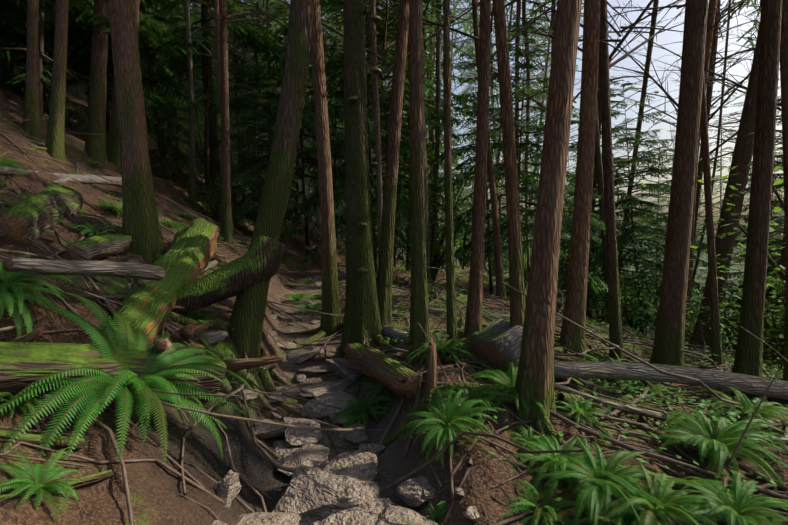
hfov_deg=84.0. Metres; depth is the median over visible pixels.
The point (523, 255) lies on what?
shrub
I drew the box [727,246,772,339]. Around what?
tree
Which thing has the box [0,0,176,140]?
tree
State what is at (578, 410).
fern
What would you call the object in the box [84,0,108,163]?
tree
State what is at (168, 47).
tree
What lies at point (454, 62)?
dead branches
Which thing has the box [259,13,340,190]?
tree
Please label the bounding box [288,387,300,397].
rock
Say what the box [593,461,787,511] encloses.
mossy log
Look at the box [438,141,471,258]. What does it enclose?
tree
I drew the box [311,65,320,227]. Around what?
tree
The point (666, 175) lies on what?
tree
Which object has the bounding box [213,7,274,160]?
tree
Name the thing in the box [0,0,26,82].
tree crown
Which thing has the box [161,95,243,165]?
shrub
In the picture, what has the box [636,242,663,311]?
tree crown
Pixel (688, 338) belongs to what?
shrub
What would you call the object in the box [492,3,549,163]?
dead branches
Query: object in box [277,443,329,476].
rock
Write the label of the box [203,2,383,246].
tree
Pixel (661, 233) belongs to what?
tree crown
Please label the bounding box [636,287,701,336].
shrub
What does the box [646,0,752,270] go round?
dead branches
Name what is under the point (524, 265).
shrub
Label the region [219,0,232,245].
tree
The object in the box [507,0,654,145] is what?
dead branches
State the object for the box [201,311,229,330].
wood chunk
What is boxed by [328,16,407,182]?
dead branches
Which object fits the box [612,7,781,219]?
dead branches
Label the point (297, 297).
fern
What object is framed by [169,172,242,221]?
shrub
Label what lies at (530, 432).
fern
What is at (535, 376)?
tree
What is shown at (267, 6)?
tree
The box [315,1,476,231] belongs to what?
tree
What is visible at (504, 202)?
tree
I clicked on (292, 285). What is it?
fern
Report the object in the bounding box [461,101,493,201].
tree
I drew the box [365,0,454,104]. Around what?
dead branches
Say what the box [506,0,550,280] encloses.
tree
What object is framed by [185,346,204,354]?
wood chunk
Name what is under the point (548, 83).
dead branches
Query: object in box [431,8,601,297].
tree
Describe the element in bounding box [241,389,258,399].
rock
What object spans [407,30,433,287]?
tree
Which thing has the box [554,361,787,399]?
log
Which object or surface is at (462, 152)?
tree crown
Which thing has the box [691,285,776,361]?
shrub
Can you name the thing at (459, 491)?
rock
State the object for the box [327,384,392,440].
fern
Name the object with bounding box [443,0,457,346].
tree
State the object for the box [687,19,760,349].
tree
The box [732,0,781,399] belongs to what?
tree
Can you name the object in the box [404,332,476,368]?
fern
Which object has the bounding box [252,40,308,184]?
tree
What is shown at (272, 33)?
tree
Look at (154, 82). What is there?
tree
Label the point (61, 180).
thin log
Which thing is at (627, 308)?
shrub
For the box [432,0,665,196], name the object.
dead branches
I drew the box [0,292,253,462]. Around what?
fern
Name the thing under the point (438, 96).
tree
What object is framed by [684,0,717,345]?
tree
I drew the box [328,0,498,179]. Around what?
dead branches
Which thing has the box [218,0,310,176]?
tree
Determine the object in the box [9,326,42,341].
wood chunk
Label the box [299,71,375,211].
tree
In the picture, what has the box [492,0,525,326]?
tree
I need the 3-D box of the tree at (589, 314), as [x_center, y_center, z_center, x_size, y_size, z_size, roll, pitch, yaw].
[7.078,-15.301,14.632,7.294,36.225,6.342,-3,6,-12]
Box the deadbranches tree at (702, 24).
[667,0,706,69]
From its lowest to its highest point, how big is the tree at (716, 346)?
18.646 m
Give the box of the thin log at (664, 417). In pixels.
[611,408,787,445]
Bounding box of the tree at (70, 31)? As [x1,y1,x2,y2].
[0,0,112,81]
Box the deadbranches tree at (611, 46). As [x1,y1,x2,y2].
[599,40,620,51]
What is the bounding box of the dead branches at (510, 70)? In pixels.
[442,0,575,195]
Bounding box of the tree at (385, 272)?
[377,0,408,326]
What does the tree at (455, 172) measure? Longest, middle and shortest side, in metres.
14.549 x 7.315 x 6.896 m
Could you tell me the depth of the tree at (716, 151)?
14.03 m
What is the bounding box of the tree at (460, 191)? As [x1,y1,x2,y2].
[440,155,470,240]
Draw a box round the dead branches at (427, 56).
[388,3,442,89]
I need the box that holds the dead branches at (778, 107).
[699,45,782,158]
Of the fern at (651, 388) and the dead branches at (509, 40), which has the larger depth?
the dead branches at (509, 40)
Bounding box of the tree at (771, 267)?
[766,259,780,291]
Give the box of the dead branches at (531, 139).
[519,70,575,208]
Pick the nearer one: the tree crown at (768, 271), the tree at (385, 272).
the tree at (385, 272)
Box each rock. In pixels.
[199,330,228,343]
[212,519,227,524]
[214,469,241,507]
[235,512,300,524]
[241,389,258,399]
[254,419,287,438]
[261,364,275,369]
[268,331,277,339]
[268,386,289,401]
[272,465,379,524]
[273,440,292,451]
[273,444,304,462]
[276,341,296,349]
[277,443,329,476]
[280,416,321,444]
[286,349,319,363]
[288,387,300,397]
[296,374,305,382]
[298,365,331,374]
[298,380,348,396]
[300,391,357,418]
[310,320,319,323]
[311,346,325,355]
[313,510,388,524]
[323,450,377,481]
[324,358,357,381]
[330,413,356,423]
[337,497,437,524]
[339,421,367,444]
[358,443,385,454]
[395,475,428,507]
[415,430,428,438]
[422,484,435,500]
[454,487,463,495]
[464,506,479,520]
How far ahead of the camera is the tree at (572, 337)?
4.61 m
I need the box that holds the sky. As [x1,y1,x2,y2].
[181,0,783,340]
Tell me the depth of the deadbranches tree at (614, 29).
5.13 m
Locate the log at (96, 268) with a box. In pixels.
[2,257,164,280]
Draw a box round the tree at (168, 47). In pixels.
[66,0,285,201]
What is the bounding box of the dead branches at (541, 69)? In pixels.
[503,8,550,198]
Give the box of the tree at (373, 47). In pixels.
[369,0,382,261]
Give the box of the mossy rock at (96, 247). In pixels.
[62,233,131,260]
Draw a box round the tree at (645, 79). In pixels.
[618,0,658,280]
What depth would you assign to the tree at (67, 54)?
24.51 m
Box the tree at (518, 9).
[430,0,540,203]
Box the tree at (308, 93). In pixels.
[263,0,403,218]
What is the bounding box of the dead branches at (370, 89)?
[338,44,407,181]
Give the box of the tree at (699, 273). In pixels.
[658,237,726,320]
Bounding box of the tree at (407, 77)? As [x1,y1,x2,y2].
[405,65,410,271]
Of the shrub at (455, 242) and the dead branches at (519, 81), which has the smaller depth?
the dead branches at (519, 81)
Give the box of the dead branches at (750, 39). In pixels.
[729,0,761,201]
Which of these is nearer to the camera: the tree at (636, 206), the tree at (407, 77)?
the tree at (407, 77)
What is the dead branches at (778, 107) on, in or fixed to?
on the terrain
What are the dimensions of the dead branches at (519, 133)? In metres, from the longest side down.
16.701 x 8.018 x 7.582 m
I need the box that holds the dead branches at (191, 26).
[161,0,215,84]
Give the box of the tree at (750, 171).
[713,69,783,239]
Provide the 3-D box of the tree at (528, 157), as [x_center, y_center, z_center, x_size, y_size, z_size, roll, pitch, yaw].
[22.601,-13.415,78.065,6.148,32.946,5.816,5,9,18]
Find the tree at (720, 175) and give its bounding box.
[696,68,749,342]
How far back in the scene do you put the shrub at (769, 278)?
8.12 m
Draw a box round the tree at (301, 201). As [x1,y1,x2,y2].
[295,93,343,209]
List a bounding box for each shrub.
[147,100,202,157]
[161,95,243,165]
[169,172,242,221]
[314,225,397,270]
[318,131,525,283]
[393,235,444,281]
[430,223,468,258]
[454,231,470,269]
[454,233,470,266]
[484,243,525,268]
[503,238,531,280]
[507,251,530,273]
[565,260,660,327]
[591,263,655,314]
[595,269,659,329]
[630,289,724,335]
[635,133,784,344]
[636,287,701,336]
[643,239,784,372]
[644,288,740,349]
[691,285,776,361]
[739,245,784,343]
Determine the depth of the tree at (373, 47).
9.71 m
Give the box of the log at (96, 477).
[0,470,112,500]
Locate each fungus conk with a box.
[347,96,356,102]
[357,267,367,271]
[358,222,367,225]
[371,15,381,24]
[371,67,381,74]
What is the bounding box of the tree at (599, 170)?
[595,101,608,324]
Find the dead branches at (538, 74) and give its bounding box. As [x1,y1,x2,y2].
[500,10,612,203]
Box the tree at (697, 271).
[625,183,706,304]
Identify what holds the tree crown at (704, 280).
on the terrain
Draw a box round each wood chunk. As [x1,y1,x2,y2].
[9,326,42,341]
[40,230,54,241]
[147,337,175,353]
[153,339,167,353]
[169,323,207,341]
[176,324,195,339]
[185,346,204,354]
[189,343,202,346]
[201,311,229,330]
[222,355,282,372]
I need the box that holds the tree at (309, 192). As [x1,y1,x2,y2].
[293,95,315,206]
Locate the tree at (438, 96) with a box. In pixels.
[430,0,440,255]
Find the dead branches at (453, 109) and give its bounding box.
[423,16,491,198]
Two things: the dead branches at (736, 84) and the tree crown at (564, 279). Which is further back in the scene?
the tree crown at (564, 279)
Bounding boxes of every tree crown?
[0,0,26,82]
[46,1,179,89]
[147,77,200,184]
[170,47,220,138]
[198,21,301,200]
[426,43,544,256]
[499,100,623,309]
[531,135,600,281]
[533,76,670,292]
[556,150,666,336]
[556,231,570,297]
[557,208,598,296]
[559,166,630,300]
[574,78,707,291]
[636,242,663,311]
[691,149,783,355]
[693,194,784,362]
[693,277,731,349]
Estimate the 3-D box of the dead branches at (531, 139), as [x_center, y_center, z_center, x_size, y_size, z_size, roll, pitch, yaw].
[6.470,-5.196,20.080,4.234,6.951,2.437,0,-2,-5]
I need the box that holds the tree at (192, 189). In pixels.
[184,0,196,203]
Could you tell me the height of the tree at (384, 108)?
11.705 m
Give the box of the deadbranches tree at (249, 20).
[188,0,288,78]
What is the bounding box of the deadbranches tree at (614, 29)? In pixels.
[600,12,682,36]
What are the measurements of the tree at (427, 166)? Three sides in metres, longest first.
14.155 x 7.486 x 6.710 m
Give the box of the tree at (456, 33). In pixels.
[426,0,533,224]
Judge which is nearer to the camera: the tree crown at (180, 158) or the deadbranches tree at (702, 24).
the deadbranches tree at (702, 24)
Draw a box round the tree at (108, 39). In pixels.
[0,1,177,102]
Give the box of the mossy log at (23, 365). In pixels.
[0,342,226,401]
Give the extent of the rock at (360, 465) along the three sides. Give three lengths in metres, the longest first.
0.505 x 0.369 x 0.127 m
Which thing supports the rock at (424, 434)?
on the terrain
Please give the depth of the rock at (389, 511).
2.25 m
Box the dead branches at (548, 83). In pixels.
[490,8,633,192]
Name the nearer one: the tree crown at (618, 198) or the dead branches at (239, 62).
the tree crown at (618, 198)
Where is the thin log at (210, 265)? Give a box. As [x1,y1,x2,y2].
[137,260,217,285]
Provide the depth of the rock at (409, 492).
2.40 m
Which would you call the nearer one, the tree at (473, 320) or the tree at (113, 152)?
the tree at (473, 320)
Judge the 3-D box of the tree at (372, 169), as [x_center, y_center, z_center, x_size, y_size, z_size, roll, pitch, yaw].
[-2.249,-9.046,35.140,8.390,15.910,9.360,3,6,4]
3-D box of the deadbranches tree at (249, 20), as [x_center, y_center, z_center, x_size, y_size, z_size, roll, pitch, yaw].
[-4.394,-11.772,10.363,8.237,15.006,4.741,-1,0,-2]
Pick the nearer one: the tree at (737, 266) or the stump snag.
the stump snag
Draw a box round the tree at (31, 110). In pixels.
[22,0,40,138]
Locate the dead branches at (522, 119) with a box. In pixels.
[495,42,570,214]
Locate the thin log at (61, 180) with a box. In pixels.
[45,177,71,185]
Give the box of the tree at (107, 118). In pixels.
[106,82,109,132]
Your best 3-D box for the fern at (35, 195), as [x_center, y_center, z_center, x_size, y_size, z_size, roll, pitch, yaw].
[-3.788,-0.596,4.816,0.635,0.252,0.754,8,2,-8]
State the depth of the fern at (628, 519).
2.00 m
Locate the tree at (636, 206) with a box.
[621,177,648,271]
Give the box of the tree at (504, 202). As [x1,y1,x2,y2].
[458,117,535,275]
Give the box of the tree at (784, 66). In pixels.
[780,0,787,380]
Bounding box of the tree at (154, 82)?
[80,0,206,138]
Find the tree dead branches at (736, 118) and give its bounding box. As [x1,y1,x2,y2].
[665,9,781,295]
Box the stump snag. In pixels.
[425,335,437,394]
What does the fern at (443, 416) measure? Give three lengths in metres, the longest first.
0.717 x 0.603 x 0.240 m
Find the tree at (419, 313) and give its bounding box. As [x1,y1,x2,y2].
[408,0,430,365]
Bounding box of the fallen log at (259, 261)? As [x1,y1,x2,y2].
[171,234,286,315]
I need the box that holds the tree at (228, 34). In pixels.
[165,0,307,155]
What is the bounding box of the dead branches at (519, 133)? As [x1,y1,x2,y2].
[460,13,537,201]
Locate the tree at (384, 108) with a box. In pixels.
[302,0,459,266]
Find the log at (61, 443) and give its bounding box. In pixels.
[0,430,84,449]
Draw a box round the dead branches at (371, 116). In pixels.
[328,75,441,182]
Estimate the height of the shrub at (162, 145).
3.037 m
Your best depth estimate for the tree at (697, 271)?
26.20 m
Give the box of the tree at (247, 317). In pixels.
[228,0,313,369]
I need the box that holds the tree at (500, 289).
[472,0,506,299]
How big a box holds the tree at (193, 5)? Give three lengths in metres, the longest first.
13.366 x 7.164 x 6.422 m
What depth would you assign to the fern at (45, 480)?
1.52 m
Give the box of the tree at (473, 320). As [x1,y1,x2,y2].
[463,0,490,342]
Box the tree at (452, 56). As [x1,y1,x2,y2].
[425,0,494,146]
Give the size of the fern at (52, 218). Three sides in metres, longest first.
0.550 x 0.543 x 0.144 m
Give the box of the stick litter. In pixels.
[0,86,787,524]
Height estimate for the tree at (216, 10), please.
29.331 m
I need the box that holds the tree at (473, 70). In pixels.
[456,1,498,100]
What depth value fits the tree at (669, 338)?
4.90 m
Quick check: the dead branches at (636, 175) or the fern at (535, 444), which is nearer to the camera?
the fern at (535, 444)
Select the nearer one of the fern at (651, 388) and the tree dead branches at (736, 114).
the fern at (651, 388)
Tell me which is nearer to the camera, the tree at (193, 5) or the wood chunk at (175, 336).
the wood chunk at (175, 336)
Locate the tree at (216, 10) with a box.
[214,0,234,234]
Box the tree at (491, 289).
[487,226,493,294]
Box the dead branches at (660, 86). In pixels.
[608,0,779,216]
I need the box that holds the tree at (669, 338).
[649,0,707,365]
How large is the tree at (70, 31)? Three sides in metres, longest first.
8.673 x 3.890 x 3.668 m
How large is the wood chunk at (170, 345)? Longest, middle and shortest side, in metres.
0.319 x 0.102 x 0.073 m
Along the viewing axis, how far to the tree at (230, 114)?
28.37 m
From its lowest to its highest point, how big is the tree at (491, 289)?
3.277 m
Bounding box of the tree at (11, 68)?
[9,1,88,75]
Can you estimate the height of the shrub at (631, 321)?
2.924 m
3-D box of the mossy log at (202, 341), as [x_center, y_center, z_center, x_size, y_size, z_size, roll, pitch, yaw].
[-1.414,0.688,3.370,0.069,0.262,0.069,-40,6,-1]
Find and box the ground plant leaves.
[0,67,787,522]
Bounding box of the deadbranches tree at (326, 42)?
[325,29,328,54]
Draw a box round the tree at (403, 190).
[371,103,443,257]
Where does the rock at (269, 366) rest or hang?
on the terrain
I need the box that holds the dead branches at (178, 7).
[138,0,212,32]
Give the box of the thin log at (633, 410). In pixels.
[554,383,660,418]
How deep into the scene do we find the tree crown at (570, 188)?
11.53 m
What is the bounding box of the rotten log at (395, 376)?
[344,342,421,401]
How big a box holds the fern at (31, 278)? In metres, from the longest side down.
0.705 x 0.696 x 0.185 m
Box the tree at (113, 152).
[106,0,139,169]
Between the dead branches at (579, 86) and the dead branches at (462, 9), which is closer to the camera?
the dead branches at (579, 86)
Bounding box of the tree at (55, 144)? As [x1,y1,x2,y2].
[45,0,68,162]
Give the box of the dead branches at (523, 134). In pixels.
[500,71,567,222]
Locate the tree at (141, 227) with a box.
[109,0,166,263]
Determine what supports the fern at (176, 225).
on the terrain
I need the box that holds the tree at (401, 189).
[371,117,436,267]
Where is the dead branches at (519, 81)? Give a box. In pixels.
[457,2,581,209]
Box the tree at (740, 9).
[719,0,757,65]
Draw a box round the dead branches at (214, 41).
[152,15,260,96]
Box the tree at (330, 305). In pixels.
[311,0,341,335]
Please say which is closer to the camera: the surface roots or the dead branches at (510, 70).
the surface roots
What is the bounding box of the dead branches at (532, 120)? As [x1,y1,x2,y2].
[514,19,551,149]
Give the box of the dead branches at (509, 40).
[366,1,556,132]
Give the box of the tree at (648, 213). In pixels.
[640,176,664,278]
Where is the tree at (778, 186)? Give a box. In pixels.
[697,99,783,348]
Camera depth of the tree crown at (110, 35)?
20.11 m
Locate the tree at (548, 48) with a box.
[522,12,551,250]
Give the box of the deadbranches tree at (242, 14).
[200,0,288,78]
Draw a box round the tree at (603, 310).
[601,264,605,322]
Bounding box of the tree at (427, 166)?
[370,80,459,239]
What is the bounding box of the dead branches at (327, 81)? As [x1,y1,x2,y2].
[278,43,339,153]
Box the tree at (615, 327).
[599,0,623,361]
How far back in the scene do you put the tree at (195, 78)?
23.17 m
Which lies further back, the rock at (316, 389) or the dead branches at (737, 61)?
the dead branches at (737, 61)
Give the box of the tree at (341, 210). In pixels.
[335,184,345,241]
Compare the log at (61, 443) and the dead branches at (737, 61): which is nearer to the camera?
the log at (61, 443)
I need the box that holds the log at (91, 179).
[0,165,121,186]
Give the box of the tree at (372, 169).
[335,68,402,232]
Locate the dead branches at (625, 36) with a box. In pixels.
[524,0,710,161]
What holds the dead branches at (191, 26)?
on the terrain
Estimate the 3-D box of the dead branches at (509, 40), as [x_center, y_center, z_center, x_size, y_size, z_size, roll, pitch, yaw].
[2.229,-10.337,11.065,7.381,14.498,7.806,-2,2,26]
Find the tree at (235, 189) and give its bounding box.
[213,56,310,235]
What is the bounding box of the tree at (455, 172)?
[439,135,470,238]
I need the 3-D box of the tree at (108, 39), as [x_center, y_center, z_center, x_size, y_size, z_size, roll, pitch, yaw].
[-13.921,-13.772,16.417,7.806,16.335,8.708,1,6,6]
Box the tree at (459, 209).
[439,172,471,264]
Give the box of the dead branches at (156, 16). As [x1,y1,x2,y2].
[109,7,183,70]
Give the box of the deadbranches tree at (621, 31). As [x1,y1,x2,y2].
[522,0,680,49]
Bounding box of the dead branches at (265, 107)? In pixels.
[180,0,341,154]
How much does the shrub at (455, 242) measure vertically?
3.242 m
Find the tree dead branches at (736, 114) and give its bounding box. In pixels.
[667,0,781,267]
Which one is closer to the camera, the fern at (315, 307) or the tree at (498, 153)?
the fern at (315, 307)
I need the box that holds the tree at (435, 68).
[425,7,454,115]
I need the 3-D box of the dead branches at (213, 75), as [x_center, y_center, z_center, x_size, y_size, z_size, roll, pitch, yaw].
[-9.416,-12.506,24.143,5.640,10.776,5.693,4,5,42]
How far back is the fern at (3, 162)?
5.32 m
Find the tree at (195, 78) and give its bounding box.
[140,1,231,161]
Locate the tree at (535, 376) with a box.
[513,0,581,426]
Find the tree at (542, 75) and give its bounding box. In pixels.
[513,0,578,130]
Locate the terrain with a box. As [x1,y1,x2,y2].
[0,54,787,524]
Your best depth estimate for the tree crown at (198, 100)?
27.97 m
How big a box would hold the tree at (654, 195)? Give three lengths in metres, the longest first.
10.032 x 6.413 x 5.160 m
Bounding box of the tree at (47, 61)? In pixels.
[44,3,50,78]
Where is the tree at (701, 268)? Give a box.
[691,225,707,322]
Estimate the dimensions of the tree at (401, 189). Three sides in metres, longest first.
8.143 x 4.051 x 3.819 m
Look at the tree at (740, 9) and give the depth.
23.23 m
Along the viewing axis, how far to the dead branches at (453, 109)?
25.25 m
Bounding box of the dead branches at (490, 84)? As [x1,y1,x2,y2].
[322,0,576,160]
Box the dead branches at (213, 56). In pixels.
[193,43,242,59]
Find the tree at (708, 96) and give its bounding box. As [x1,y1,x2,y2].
[659,0,720,254]
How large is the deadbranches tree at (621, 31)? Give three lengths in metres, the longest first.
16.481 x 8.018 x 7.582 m
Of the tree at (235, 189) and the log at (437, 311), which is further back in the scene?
the tree at (235, 189)
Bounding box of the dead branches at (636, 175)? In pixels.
[511,14,672,230]
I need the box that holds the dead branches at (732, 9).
[639,0,759,181]
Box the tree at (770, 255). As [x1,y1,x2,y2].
[729,190,782,309]
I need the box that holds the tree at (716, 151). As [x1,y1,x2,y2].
[692,0,730,279]
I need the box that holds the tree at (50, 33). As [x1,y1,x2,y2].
[0,0,88,97]
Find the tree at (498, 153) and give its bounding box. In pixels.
[492,4,512,276]
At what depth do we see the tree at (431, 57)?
24.90 m
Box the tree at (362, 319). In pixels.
[340,0,385,357]
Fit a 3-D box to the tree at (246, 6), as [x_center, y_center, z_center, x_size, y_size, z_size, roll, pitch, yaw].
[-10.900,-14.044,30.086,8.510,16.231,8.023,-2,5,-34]
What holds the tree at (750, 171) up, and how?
on the terrain
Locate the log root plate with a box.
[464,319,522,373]
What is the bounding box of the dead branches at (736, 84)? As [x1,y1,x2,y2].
[632,13,783,225]
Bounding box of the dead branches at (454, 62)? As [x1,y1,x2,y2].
[423,2,475,172]
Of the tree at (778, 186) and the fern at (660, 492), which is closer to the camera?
the fern at (660, 492)
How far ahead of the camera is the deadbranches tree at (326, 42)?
5.83 m
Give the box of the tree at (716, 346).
[700,77,722,364]
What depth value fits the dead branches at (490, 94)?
19.09 m
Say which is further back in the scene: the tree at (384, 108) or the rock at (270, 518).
the tree at (384, 108)
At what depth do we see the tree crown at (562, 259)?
22.01 m
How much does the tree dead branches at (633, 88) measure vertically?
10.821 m
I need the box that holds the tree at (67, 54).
[46,43,88,95]
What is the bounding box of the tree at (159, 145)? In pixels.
[146,11,165,175]
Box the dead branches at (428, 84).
[369,1,450,153]
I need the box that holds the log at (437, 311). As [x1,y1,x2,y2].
[428,307,562,321]
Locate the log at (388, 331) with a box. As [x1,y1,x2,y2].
[381,325,473,350]
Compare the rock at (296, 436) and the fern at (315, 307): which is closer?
the rock at (296, 436)
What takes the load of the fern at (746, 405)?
on the terrain
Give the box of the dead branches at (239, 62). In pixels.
[183,7,280,117]
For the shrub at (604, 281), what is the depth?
20.43 m
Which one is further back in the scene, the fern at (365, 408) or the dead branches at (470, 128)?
the dead branches at (470, 128)
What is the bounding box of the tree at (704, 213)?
[694,145,719,303]
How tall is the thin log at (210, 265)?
0.101 m
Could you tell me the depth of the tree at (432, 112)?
21.88 m
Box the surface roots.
[0,130,787,487]
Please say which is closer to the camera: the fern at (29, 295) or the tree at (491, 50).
the fern at (29, 295)
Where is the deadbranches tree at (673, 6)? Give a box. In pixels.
[608,5,684,17]
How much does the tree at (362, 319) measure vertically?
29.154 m
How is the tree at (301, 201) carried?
on the terrain
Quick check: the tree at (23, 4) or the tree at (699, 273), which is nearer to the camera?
the tree at (23, 4)
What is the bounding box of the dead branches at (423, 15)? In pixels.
[380,0,429,54]
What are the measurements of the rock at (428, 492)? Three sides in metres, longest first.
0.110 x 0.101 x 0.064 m
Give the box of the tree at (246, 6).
[173,0,283,167]
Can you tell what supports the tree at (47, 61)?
on the terrain
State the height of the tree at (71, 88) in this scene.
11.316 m
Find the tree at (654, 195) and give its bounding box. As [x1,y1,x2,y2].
[599,142,724,335]
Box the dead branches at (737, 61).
[677,4,759,235]
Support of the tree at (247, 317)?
on the terrain
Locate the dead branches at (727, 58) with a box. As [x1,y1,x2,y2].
[695,0,760,218]
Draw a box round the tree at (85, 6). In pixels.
[0,0,136,120]
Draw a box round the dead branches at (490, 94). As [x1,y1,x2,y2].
[434,12,545,197]
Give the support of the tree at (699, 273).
on the terrain
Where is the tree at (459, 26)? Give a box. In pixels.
[423,0,479,236]
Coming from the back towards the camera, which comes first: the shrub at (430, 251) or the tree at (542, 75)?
the tree at (542, 75)
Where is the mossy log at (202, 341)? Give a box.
[197,337,223,359]
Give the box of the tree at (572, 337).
[558,0,600,359]
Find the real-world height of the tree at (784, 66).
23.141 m
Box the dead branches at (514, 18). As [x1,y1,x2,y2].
[476,1,547,202]
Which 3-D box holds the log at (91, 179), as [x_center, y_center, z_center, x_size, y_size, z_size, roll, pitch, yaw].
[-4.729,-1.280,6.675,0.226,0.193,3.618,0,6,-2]
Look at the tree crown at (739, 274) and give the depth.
16.80 m
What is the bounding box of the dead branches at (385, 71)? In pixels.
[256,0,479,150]
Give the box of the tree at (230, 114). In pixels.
[179,8,257,173]
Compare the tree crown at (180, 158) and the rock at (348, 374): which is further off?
the tree crown at (180, 158)
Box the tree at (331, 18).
[322,8,342,44]
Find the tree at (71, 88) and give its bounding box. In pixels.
[44,6,158,101]
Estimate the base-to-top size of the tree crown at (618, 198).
8.556 m
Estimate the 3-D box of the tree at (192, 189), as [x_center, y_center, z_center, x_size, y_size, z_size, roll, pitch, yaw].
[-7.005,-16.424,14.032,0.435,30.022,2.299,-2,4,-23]
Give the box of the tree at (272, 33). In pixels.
[218,0,281,141]
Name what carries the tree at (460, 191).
on the terrain
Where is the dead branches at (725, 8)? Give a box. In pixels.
[634,0,782,243]
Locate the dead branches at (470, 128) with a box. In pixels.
[451,35,503,203]
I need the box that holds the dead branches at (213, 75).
[182,9,256,109]
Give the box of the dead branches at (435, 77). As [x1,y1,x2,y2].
[367,0,498,161]
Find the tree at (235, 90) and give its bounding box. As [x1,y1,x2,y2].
[233,3,246,204]
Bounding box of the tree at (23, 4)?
[0,0,54,69]
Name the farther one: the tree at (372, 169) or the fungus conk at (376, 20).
the tree at (372, 169)
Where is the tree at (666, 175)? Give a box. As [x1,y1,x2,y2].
[651,122,675,241]
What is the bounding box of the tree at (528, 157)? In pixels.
[520,112,539,218]
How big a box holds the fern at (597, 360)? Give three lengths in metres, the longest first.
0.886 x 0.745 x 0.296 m
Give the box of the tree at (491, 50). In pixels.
[458,0,547,207]
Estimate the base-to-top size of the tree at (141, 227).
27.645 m
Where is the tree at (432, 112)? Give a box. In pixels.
[423,25,437,251]
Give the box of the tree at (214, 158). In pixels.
[201,0,221,201]
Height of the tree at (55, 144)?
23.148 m
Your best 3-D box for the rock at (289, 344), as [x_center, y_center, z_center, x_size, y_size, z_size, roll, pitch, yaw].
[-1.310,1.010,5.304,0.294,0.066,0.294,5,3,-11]
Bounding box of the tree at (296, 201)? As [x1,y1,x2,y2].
[293,134,299,234]
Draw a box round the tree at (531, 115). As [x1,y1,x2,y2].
[513,15,571,229]
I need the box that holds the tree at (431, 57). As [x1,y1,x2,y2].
[423,0,450,265]
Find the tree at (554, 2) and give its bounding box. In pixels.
[461,0,630,56]
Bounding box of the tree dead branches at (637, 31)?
[568,1,725,226]
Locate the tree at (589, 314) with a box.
[586,64,600,318]
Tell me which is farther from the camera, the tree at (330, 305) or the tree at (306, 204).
the tree at (306, 204)
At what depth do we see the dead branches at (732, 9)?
9.62 m
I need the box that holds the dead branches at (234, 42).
[194,0,286,154]
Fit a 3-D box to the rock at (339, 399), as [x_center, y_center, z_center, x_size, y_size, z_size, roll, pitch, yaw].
[-0.540,1.233,3.727,0.495,0.124,0.384,-11,15,-27]
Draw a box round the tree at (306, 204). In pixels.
[268,0,490,272]
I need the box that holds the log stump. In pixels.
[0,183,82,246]
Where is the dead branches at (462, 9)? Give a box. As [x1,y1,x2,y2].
[401,6,479,180]
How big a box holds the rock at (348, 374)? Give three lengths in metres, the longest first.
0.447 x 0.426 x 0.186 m
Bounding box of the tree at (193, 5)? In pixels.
[109,0,216,132]
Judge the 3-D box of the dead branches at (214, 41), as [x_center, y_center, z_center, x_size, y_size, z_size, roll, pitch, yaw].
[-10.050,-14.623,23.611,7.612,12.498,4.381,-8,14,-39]
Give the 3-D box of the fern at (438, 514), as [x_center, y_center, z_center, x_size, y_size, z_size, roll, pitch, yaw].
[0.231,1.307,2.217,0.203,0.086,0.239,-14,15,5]
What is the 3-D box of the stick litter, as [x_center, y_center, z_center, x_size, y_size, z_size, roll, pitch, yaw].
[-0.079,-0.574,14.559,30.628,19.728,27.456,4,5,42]
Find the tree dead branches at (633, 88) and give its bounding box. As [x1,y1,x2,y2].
[569,0,674,155]
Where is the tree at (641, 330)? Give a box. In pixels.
[636,269,644,335]
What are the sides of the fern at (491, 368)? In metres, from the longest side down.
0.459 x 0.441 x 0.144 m
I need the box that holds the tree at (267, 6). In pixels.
[266,0,270,159]
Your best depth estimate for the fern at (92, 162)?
10.62 m
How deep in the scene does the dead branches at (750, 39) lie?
8.73 m
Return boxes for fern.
[0,154,27,176]
[0,203,70,228]
[0,254,73,313]
[0,271,68,337]
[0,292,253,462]
[0,387,64,419]
[0,448,84,524]
[10,194,81,213]
[66,222,121,235]
[86,157,105,169]
[92,196,122,218]
[158,214,186,231]
[175,211,197,218]
[186,311,215,325]
[281,291,313,301]
[284,281,299,288]
[295,302,321,316]
[299,278,316,284]
[308,293,321,299]
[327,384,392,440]
[357,380,395,416]
[391,383,506,467]
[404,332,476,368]
[424,502,446,524]
[430,380,511,425]
[467,361,554,418]
[471,363,516,384]
[499,480,585,524]
[505,435,607,495]
[510,423,556,454]
[524,434,682,524]
[553,394,608,432]
[564,489,673,524]
[575,354,656,394]
[575,461,728,524]
[618,379,673,398]
[645,409,787,496]
[666,471,787,524]
[701,386,787,436]
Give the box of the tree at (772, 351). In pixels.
[769,222,784,370]
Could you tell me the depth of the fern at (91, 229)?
4.30 m
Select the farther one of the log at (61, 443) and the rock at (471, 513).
the rock at (471, 513)
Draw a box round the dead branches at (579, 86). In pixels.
[519,0,629,143]
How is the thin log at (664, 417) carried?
on the terrain
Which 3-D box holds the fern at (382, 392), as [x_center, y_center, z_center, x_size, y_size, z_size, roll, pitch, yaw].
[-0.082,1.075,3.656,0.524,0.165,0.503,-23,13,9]
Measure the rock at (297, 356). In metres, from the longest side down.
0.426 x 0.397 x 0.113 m
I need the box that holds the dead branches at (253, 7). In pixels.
[211,0,287,114]
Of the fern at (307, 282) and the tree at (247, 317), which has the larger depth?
the fern at (307, 282)

